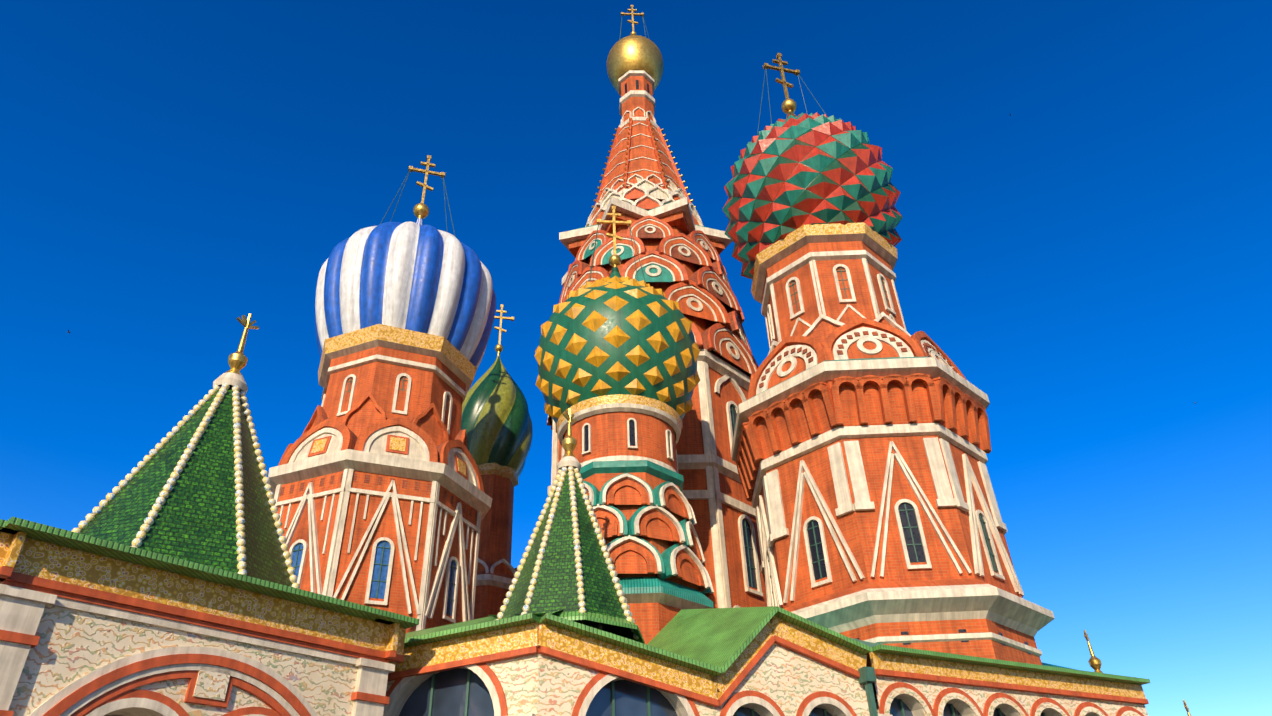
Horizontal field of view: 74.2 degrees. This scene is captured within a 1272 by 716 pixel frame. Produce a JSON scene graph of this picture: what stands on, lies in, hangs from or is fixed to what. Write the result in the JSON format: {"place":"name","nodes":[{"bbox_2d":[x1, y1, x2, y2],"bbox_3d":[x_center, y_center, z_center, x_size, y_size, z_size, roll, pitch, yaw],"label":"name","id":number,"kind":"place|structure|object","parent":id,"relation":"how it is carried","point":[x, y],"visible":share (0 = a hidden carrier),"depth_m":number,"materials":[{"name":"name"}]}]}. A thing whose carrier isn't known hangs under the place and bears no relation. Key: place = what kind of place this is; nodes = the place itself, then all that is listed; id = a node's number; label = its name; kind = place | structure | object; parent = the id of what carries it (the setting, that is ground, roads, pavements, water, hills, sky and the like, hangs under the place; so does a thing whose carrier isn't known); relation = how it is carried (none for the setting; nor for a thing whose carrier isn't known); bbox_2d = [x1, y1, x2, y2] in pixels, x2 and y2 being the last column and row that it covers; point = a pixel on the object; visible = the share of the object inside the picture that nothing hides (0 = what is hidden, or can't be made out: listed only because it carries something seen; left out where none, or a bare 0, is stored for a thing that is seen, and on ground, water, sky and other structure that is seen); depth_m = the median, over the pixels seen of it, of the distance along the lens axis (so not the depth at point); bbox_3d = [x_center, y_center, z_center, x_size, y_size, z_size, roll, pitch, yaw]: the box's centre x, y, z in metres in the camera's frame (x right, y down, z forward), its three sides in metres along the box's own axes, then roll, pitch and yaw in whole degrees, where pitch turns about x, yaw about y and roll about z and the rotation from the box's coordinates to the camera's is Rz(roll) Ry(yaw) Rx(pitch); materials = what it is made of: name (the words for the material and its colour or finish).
{"place":"outdoors","nodes":[
{"label":"outdoors","id":0,"kind":"place"},
{"bbox_2d":[0,0,1271,715],"label":"sky","id":1,"kind":"structure","parent":0,"point":[1093,257],"materials":[{"name":"blue"}]},
{"bbox_2d":[1083,630,1102,672],"bbox_3d":[18.992,14.508,33.368,4.760,7.360,4.760,-8,-34,9],"label":"finial","id":2,"kind":"object","parent":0,"point":[1094,662],"visible":0.1,"depth_m":34.59,"materials":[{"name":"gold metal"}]},
{"label":"ground","id":3,"kind":"structure","parent":0,"visible":0},
{"bbox_2d":[0,516,419,715],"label":"porch","id":4,"kind":"object","parent":3,"relation":"on","point":[91,626],"visible":1,"depth_m":15.72,"materials":[{"name":"white brick"}]},
{"bbox_2d":[72,314,299,588],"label":"roof","id":5,"kind":"structure","parent":4,"relation":"on","point":[195,486],"depth_m":18.85,"materials":[{"name":"green tile"}]},
{"bbox_2d":[383,606,1149,715],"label":"gallery","id":6,"kind":"object","parent":3,"relation":"on","point":[761,661],"visible":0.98,"depth_m":21.26,"materials":[{"name":"white brick"}]},
{"bbox_2d":[496,408,644,643],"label":"roof","id":7,"kind":"structure","parent":6,"relation":"on","point":[566,567],"depth_m":22.76,"materials":[{"name":"green tile"}]},
{"bbox_2d":[1183,700,1190,715],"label":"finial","id":8,"kind":"object","parent":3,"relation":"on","point":[1186,708],"visible":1,"depth_m":34.07,"materials":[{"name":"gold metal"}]},
{"bbox_3d":[1.629,20.826,33.869,20.325,7.000,20.325,-1,-34,-1],"label":"podium","id":9,"kind":"object","parent":3,"relation":"on","visible":0},
{"bbox_2d":[268,155,495,632],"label":"tower","id":10,"kind":"structure","parent":9,"relation":"on","point":[382,499],"depth_m":33.90,"materials":[{"name":"brick"}]},
{"bbox_2d":[461,304,532,618],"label":"domed tower","id":11,"kind":"structure","parent":9,"relation":"on","point":[496,423],"depth_m":49.22,"materials":[{"name":"brick"}]},
{"bbox_2d":[535,206,713,643],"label":"tower","id":12,"kind":"structure","parent":9,"relation":"on","point":[616,355],"depth_m":31.87,"materials":[{"name":"brick"}]},
{"bbox_2d":[547,5,766,607],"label":"tower","id":13,"kind":"structure","parent":9,"relation":"on","point":[680,247],"depth_m":45.16,"materials":[{"name":"brick"}]},
{"bbox_2d":[722,53,1054,701],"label":"tower","id":14,"kind":"structure","parent":9,"relation":"on","point":[861,446],"depth_m":30.84,"materials":[{"name":"brick"}]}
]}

